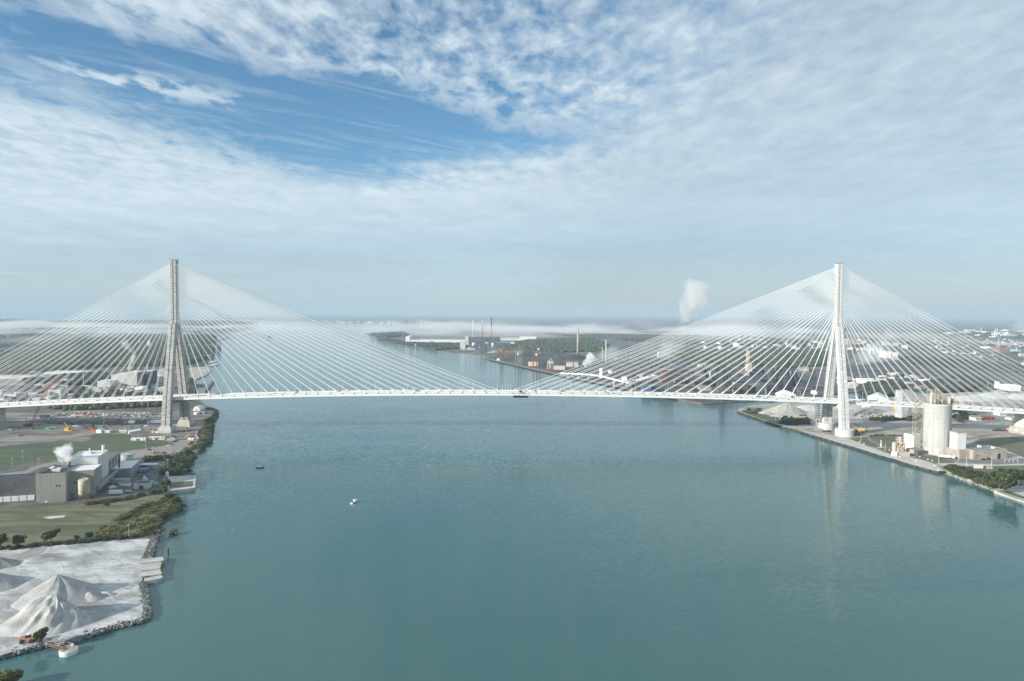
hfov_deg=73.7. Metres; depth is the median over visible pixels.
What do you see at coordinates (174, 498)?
broadleaf tree
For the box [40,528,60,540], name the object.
broadleaf tree
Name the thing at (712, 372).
building
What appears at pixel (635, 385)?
building
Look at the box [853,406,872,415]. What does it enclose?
conveyor
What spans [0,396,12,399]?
building
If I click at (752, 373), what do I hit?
building
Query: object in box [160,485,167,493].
broadleaf tree
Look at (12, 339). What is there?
wood
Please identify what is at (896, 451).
ship unloader
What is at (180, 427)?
parked cars
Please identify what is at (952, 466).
broadleaf tree
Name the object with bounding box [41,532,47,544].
broadleaf tree
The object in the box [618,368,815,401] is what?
works ground
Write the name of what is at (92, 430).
site shed
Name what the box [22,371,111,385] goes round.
wood
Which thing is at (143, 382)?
factory building
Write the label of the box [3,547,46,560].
yard track
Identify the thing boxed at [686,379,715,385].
building
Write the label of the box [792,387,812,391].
building
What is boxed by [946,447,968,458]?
works wing
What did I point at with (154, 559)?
concrete jetty
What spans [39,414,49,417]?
site shed
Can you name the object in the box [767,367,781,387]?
blast furnace
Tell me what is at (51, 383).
orange truss
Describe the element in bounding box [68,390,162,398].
wood
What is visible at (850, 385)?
building
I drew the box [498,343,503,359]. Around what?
ore crane
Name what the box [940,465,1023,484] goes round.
lawn
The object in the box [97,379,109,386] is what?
factory building
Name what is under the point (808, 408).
gravel pile
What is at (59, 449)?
green lawn
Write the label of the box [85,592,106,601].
gravel pile
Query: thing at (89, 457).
mill block
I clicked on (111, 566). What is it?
gravel yard
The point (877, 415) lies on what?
debris
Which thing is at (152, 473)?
mill yard
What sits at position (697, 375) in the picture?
building
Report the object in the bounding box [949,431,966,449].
white tower
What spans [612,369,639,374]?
works building
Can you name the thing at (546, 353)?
ore heap
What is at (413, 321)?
lake freighter
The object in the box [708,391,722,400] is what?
building
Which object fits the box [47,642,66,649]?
gangway
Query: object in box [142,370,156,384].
factory building
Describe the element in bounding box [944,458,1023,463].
plant road
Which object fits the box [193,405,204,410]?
dome tent
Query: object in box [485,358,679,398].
quay strip
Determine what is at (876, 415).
debris
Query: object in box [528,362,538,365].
works building
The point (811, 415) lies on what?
stone yard
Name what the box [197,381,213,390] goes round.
loading pier
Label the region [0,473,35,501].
mill shed
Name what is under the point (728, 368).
building
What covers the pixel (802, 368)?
building
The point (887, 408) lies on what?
cement shed
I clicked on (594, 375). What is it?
river conveyor
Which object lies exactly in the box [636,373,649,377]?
building
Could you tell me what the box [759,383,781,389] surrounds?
building
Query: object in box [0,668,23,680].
broadleaf tree
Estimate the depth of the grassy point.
999.40 m
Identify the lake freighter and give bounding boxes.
[398,316,423,322]
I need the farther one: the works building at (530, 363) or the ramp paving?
the works building at (530, 363)
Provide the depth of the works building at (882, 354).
2412.74 m
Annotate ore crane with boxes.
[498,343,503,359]
[515,345,522,365]
[530,342,548,356]
[532,345,541,366]
[547,358,553,368]
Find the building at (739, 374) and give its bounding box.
[733,373,743,376]
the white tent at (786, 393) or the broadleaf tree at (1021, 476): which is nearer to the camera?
the broadleaf tree at (1021, 476)
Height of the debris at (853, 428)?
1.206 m
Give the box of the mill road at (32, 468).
[0,446,164,474]
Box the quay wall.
[737,410,943,472]
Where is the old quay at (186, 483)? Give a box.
[168,475,195,492]
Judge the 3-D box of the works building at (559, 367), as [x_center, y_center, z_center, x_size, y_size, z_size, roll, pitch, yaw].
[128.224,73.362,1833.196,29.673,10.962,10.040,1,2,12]
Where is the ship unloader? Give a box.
[891,436,909,456]
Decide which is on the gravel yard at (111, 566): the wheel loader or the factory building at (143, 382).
the wheel loader
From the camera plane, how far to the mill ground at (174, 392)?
1303.60 m
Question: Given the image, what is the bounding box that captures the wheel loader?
[19,633,42,643]
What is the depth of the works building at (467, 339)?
3105.52 m
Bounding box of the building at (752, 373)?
[735,371,755,375]
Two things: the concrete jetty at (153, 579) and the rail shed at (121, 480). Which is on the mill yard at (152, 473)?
the rail shed at (121, 480)
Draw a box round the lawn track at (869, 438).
[867,436,891,447]
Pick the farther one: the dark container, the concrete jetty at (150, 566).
the dark container
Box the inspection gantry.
[513,389,527,397]
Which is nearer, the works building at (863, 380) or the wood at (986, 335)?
the works building at (863, 380)
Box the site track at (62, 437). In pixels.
[0,426,158,440]
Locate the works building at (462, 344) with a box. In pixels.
[460,341,465,348]
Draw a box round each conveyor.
[90,480,111,497]
[560,373,624,382]
[625,375,658,385]
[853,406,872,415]
[860,398,908,415]
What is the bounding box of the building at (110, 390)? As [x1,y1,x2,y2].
[104,388,119,391]
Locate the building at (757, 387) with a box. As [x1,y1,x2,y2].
[746,383,767,392]
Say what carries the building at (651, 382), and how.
on the works ground at (811, 383)
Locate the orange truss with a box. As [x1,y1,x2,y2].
[47,375,69,387]
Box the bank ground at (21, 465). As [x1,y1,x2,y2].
[0,336,218,647]
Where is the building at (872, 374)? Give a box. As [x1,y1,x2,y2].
[871,373,887,376]
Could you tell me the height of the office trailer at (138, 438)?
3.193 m
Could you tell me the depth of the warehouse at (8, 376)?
1514.14 m
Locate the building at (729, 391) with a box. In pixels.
[716,390,735,393]
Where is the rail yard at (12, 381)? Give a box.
[0,370,95,385]
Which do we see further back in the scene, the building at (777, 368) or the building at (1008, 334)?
the building at (1008, 334)
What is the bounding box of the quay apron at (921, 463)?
[798,430,943,470]
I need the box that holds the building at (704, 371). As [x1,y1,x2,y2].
[697,368,708,373]
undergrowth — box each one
[0,532,145,549]
[83,489,169,505]
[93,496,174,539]
[142,453,173,461]
[159,451,195,475]
[182,417,215,450]
[198,407,218,448]
[742,407,761,413]
[779,415,811,425]
[868,415,918,420]
[869,434,900,435]
[943,464,997,488]
[952,410,974,421]
[957,465,1019,479]
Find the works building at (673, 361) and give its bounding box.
[635,358,679,362]
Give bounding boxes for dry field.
[0,494,171,546]
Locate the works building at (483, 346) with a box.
[480,343,486,351]
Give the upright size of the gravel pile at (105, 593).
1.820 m
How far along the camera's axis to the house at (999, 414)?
1031.75 m
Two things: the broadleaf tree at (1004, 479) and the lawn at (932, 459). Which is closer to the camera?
the broadleaf tree at (1004, 479)
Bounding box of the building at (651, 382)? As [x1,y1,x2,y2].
[644,379,657,384]
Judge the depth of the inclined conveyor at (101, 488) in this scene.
567.68 m
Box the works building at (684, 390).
[679,386,693,392]
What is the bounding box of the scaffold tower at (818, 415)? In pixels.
[815,403,819,427]
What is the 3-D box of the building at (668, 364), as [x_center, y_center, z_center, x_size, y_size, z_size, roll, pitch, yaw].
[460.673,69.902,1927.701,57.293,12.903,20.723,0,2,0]
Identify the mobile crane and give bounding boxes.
[64,422,72,430]
[98,410,106,428]
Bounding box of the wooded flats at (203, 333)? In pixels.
[98,328,258,333]
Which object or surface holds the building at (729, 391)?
on the works ground at (811, 383)
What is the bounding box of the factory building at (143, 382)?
[137,374,145,385]
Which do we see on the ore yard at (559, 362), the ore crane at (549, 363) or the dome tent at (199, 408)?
the ore crane at (549, 363)
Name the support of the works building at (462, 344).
on the bank ground at (503, 326)
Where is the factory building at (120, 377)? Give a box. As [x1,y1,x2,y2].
[111,372,124,384]
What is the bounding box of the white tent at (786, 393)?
[775,390,795,395]
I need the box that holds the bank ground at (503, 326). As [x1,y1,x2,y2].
[206,314,1023,403]
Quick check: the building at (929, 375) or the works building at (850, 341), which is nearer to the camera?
the building at (929, 375)
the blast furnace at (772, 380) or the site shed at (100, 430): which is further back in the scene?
the blast furnace at (772, 380)
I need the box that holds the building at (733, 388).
[725,386,739,393]
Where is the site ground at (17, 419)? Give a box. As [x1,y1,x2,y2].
[0,409,211,453]
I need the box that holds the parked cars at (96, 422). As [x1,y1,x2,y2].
[11,412,159,429]
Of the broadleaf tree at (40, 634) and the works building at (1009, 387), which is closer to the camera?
the broadleaf tree at (40, 634)
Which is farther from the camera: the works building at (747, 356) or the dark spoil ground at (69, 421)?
the works building at (747, 356)
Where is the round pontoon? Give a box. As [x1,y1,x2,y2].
[59,643,78,656]
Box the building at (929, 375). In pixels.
[920,374,938,377]
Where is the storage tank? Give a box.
[121,453,132,460]
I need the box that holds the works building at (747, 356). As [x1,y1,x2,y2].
[746,350,748,363]
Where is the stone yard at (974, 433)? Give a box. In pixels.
[859,428,1023,437]
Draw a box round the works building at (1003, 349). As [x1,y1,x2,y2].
[990,347,1015,352]
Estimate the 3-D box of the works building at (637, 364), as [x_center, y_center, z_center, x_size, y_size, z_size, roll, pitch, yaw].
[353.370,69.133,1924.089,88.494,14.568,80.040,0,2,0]
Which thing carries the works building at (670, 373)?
on the works ground at (811, 383)
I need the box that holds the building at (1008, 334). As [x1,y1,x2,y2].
[1000,334,1016,335]
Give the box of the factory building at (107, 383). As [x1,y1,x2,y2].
[103,379,117,388]
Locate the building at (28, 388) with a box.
[17,387,39,390]
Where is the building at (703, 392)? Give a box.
[688,391,725,393]
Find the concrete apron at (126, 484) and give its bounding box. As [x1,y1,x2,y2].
[119,483,131,485]
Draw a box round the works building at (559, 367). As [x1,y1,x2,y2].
[554,366,565,369]
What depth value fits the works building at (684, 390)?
1295.17 m
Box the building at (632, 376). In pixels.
[629,375,639,379]
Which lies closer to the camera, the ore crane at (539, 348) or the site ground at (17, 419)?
the site ground at (17, 419)
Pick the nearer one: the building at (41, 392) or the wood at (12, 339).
the building at (41, 392)
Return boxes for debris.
[813,423,867,432]
[855,411,916,418]
[856,411,920,417]
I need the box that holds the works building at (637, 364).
[619,361,655,368]
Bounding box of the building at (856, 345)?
[851,344,865,346]
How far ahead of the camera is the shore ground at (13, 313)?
34870.28 m
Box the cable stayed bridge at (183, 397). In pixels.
[0,259,1023,436]
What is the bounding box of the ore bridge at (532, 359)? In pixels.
[519,357,547,363]
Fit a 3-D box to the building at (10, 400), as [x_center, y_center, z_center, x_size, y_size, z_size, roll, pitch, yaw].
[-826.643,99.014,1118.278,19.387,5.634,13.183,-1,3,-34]
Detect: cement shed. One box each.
[862,405,893,410]
[868,392,887,400]
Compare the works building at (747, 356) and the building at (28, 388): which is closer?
the building at (28, 388)
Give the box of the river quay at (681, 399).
[490,358,753,404]
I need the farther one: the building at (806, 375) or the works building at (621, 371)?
the works building at (621, 371)
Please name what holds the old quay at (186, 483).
on the bank ground at (21, 465)
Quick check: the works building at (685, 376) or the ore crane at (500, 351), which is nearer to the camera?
the works building at (685, 376)
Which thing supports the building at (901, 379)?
on the dark flats at (898, 369)
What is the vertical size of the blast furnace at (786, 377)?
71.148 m
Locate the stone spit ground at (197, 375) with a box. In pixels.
[189,367,210,379]
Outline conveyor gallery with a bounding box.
[96,470,118,494]
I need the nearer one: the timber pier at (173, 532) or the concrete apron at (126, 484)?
the timber pier at (173, 532)
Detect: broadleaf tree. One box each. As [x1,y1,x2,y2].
[0,533,8,548]
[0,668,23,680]
[12,534,26,544]
[33,626,48,646]
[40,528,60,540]
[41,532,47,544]
[84,532,93,537]
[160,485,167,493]
[161,478,170,485]
[164,492,174,497]
[170,496,180,501]
[946,464,957,469]
[982,472,989,478]
[988,468,1020,492]
[1017,469,1023,484]
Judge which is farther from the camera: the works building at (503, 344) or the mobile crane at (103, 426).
the works building at (503, 344)
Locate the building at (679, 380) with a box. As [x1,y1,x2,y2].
[674,378,687,383]
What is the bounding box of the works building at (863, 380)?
[856,378,883,383]
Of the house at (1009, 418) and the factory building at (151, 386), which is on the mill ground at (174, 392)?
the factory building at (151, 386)
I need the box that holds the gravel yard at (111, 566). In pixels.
[0,539,149,655]
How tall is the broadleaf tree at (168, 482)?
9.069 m
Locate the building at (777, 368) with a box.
[773,366,783,370]
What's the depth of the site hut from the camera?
797.26 m
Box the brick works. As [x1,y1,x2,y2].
[966,443,1006,459]
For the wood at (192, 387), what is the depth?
1284.97 m
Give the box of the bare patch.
[44,515,65,518]
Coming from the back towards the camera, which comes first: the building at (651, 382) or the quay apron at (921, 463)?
the building at (651, 382)
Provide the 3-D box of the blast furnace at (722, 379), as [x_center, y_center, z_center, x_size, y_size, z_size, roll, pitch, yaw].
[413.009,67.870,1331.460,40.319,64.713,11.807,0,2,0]
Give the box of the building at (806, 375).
[797,371,811,379]
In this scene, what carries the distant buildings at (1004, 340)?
on the bank ground at (503, 326)
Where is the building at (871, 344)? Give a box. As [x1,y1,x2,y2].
[866,343,876,346]
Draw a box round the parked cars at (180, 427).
[152,419,198,433]
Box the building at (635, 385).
[631,383,639,387]
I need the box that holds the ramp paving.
[1008,489,1023,495]
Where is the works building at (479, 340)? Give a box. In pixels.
[469,337,499,344]
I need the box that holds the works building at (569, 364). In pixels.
[566,362,577,366]
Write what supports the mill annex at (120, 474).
on the mill yard at (152, 473)
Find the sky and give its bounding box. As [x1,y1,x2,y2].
[0,0,1023,317]
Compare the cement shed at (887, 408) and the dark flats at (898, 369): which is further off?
the dark flats at (898, 369)
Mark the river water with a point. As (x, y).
(528, 538)
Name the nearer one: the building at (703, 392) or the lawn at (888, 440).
the lawn at (888, 440)
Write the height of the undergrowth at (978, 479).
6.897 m
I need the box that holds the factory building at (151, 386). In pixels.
[147,383,163,389]
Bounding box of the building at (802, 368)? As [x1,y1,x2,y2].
[798,366,808,371]
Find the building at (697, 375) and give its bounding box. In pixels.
[694,373,704,379]
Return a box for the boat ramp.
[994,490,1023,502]
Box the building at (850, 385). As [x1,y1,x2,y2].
[848,383,855,387]
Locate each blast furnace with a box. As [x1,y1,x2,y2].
[715,359,733,388]
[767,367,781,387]
[777,355,800,389]
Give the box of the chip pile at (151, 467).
[139,461,155,469]
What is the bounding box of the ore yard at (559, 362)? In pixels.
[492,353,621,382]
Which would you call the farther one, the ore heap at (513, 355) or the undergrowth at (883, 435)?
the ore heap at (513, 355)
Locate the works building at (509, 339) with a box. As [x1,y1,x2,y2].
[500,338,519,340]
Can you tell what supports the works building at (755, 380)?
on the works ground at (811, 383)
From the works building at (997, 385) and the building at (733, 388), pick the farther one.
the works building at (997, 385)
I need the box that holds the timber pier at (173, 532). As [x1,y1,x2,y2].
[151,528,178,538]
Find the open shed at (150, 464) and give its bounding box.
[139,463,158,466]
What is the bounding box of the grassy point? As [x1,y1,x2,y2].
[740,408,782,423]
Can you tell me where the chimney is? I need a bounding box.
[577,328,578,353]
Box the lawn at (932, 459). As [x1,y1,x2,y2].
[913,455,954,463]
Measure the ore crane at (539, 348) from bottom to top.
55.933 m
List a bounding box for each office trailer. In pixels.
[131,438,146,439]
[149,436,165,439]
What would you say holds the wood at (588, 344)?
on the bank ground at (503, 326)
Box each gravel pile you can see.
[0,557,21,568]
[0,573,25,591]
[11,574,103,610]
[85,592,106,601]
[99,591,115,595]
[758,411,774,413]
[764,403,807,414]
[770,414,782,416]
[797,405,821,411]
[849,407,885,412]
[882,411,893,414]
[954,395,997,401]
[975,392,1008,398]
[1006,394,1023,399]
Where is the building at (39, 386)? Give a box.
[15,385,41,388]
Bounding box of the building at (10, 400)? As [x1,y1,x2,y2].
[0,399,14,401]
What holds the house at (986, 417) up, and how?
on the bank ground at (889, 424)
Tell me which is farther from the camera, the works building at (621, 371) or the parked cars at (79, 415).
the works building at (621, 371)
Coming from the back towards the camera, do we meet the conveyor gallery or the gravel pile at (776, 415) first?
the gravel pile at (776, 415)
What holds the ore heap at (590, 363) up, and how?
on the ore yard at (559, 362)
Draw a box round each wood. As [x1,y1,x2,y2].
[0,319,44,321]
[0,320,260,333]
[0,332,217,347]
[0,343,215,374]
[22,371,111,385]
[46,393,161,410]
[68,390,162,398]
[188,378,197,393]
[369,331,409,337]
[376,337,467,350]
[503,337,609,351]
[536,332,816,346]
[655,346,828,367]
[844,329,1023,341]
[858,379,905,394]
[898,356,1023,372]
[921,374,993,392]
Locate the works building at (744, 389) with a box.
[716,381,747,393]
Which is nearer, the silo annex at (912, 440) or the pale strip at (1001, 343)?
the silo annex at (912, 440)
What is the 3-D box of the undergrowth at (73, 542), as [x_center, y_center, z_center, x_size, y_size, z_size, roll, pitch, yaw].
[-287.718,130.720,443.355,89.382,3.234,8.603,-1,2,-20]
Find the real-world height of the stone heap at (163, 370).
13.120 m
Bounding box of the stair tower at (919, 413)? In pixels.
[912,397,922,433]
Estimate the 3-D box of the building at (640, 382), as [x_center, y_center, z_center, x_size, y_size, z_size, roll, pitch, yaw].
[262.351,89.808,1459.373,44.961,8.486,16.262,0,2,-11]
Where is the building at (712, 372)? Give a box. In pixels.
[708,369,715,376]
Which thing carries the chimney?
on the ore yard at (559, 362)
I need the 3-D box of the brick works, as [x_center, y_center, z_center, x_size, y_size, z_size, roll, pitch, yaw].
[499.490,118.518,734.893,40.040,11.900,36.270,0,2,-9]
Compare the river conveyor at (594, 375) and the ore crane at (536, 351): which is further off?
the ore crane at (536, 351)
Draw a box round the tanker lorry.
[938,455,954,458]
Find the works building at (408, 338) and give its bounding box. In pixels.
[406,336,411,341]
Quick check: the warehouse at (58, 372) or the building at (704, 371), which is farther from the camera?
the building at (704, 371)
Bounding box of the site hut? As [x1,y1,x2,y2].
[167,435,176,440]
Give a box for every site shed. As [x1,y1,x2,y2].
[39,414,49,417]
[87,428,96,432]
[96,428,105,432]
[103,429,113,432]
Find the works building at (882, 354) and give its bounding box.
[878,351,890,357]
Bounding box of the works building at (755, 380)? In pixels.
[744,377,769,382]
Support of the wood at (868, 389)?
on the bank ground at (503, 326)
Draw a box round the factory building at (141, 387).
[135,386,146,390]
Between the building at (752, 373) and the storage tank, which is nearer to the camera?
the storage tank
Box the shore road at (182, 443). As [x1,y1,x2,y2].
[133,430,198,457]
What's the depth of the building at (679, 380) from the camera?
1434.57 m
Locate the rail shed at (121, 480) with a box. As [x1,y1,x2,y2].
[109,478,131,483]
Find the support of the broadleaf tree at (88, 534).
on the dry field
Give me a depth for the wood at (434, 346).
3055.16 m
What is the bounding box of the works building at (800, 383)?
[790,380,803,387]
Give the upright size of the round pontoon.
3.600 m
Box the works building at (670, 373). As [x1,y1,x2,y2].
[664,369,673,383]
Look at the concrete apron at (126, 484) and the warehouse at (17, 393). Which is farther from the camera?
the warehouse at (17, 393)
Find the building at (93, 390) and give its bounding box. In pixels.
[91,388,103,391]
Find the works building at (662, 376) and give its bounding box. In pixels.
[659,369,665,383]
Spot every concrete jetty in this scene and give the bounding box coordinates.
[138,562,162,570]
[138,568,162,576]
[139,556,164,563]
[142,575,163,583]
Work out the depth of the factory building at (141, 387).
1268.20 m
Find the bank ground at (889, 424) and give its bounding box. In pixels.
[738,392,1023,495]
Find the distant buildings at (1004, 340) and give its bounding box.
[0,320,1023,396]
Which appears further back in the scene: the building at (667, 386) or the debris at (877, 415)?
the building at (667, 386)
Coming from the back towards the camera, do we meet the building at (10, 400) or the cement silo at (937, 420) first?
the building at (10, 400)
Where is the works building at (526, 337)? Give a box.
[520,336,535,339]
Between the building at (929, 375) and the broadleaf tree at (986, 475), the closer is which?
the broadleaf tree at (986, 475)
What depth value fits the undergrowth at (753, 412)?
1054.57 m
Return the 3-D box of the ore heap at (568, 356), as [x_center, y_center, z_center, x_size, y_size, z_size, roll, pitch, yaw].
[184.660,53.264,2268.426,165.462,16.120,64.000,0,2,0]
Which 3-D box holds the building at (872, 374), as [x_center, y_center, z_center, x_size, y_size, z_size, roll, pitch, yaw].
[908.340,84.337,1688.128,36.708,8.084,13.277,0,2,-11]
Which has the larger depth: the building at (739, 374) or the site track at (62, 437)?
the building at (739, 374)
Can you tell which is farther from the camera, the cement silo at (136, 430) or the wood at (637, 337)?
the wood at (637, 337)
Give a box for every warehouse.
[0,375,21,378]
[4,392,24,396]
[14,375,36,378]
[44,371,91,373]
[48,388,68,395]
[61,386,84,392]
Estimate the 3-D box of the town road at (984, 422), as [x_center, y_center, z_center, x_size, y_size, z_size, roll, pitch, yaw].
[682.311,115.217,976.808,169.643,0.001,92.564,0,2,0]
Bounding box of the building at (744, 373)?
[738,371,749,375]
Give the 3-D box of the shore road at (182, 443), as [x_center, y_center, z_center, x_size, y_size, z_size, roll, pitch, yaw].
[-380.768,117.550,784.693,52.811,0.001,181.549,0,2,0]
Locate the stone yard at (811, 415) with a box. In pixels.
[757,404,919,419]
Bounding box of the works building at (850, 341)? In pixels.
[844,338,855,343]
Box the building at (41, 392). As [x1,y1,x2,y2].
[20,390,43,394]
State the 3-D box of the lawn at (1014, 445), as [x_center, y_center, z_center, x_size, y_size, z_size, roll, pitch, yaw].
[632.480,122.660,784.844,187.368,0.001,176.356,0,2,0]
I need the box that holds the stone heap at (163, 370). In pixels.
[157,368,176,372]
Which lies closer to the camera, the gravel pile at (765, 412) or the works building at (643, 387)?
the gravel pile at (765, 412)
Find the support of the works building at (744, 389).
on the works ground at (811, 383)
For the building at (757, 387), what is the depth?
1313.98 m
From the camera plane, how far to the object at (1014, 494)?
575.82 m
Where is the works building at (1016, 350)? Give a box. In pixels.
[1010,349,1020,351]
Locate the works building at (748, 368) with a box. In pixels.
[745,364,751,370]
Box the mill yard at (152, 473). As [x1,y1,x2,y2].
[0,460,171,503]
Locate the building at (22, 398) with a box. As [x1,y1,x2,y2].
[11,397,26,401]
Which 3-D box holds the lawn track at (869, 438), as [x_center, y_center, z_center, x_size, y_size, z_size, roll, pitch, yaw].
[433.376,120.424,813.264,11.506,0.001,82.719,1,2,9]
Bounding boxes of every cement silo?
[130,429,140,435]
[922,389,955,454]
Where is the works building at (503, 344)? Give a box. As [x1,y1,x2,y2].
[496,342,509,348]
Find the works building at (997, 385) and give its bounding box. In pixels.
[994,381,999,388]
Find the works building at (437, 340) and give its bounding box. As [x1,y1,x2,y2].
[410,339,464,342]
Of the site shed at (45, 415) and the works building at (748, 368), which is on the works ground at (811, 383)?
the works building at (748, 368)
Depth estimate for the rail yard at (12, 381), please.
1471.41 m
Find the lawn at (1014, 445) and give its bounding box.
[973,436,1023,456]
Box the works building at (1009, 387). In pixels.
[999,384,1020,390]
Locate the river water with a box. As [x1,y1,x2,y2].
[0,314,1023,680]
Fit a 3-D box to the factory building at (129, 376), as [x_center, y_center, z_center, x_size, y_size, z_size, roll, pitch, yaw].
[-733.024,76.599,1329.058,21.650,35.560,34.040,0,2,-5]
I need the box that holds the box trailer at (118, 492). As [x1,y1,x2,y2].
[108,490,122,494]
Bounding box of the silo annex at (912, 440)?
[905,433,920,448]
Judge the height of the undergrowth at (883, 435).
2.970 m
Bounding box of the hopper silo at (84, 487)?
[78,478,89,502]
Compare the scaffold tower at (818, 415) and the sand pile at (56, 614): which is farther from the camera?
the scaffold tower at (818, 415)
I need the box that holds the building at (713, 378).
[705,376,717,380]
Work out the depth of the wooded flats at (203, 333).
4701.68 m
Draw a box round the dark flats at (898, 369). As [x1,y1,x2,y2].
[825,361,1023,386]
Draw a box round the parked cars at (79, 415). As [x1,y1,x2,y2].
[31,411,161,419]
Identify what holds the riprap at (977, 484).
on the bank ground at (889, 424)
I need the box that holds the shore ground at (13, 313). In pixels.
[0,312,269,314]
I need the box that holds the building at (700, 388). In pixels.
[697,385,711,390]
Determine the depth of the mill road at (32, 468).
670.35 m
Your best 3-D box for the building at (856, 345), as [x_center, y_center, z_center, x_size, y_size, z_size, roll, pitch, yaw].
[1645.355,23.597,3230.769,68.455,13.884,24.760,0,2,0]
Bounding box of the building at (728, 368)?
[702,364,731,371]
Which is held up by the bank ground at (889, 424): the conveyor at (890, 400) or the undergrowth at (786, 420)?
the undergrowth at (786, 420)
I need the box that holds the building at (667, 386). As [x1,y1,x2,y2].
[649,383,688,392]
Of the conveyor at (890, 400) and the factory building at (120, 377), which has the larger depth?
the factory building at (120, 377)
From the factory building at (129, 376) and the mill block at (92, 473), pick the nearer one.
the mill block at (92, 473)
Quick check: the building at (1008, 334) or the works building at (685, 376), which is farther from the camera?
the building at (1008, 334)
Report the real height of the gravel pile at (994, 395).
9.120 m
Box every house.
[111,460,139,477]
[133,480,152,488]
[906,447,923,455]
[969,415,981,420]
[980,415,994,419]
[993,412,1006,415]
[1005,416,1013,419]
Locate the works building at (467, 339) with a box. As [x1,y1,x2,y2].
[465,336,468,345]
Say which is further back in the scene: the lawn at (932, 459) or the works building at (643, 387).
the works building at (643, 387)
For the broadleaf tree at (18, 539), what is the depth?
434.68 m
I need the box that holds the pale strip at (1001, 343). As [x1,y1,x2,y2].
[981,342,1023,344]
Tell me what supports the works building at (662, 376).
on the works ground at (811, 383)
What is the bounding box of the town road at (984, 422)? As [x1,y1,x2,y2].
[952,419,1011,425]
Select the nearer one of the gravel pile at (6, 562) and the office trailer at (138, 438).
the gravel pile at (6, 562)
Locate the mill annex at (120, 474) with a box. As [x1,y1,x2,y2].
[116,470,124,477]
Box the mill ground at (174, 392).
[0,383,178,400]
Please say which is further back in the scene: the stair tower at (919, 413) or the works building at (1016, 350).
the works building at (1016, 350)
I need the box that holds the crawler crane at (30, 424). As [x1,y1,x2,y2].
[25,386,49,425]
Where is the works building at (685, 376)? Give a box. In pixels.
[678,373,693,378]
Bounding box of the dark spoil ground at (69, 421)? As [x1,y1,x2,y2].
[27,418,160,424]
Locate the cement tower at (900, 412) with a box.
[895,390,911,417]
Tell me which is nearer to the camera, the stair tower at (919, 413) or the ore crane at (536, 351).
the stair tower at (919, 413)
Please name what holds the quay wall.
on the bank ground at (889, 424)
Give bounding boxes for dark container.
[82,424,93,427]
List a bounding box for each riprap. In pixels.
[0,583,152,659]
[142,537,159,558]
[151,507,183,538]
[946,473,994,490]
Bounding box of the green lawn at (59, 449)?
[0,434,167,464]
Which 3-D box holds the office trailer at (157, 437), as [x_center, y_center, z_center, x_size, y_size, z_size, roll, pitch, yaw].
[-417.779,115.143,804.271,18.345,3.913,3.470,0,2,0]
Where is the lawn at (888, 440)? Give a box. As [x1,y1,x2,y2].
[849,436,904,453]
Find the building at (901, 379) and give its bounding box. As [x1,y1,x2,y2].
[894,378,913,381]
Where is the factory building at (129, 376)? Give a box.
[125,370,141,384]
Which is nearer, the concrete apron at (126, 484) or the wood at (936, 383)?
the concrete apron at (126, 484)
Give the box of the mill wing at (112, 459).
[108,451,120,474]
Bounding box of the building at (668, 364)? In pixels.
[664,363,685,367]
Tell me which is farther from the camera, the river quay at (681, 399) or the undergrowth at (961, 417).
the river quay at (681, 399)
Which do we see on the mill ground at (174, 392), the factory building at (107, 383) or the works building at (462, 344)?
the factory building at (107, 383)
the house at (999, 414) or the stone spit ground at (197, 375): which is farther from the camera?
the stone spit ground at (197, 375)
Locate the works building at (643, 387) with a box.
[641,385,650,391]
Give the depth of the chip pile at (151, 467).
653.99 m
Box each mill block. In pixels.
[35,467,48,501]
[39,464,77,502]
[68,450,108,480]
[69,464,101,498]
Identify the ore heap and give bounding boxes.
[495,351,517,353]
[499,353,531,356]
[523,351,558,355]
[543,354,590,359]
[580,361,610,365]
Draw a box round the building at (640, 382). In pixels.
[624,380,644,384]
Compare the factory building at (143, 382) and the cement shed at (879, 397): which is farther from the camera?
the factory building at (143, 382)
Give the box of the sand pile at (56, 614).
[0,594,90,636]

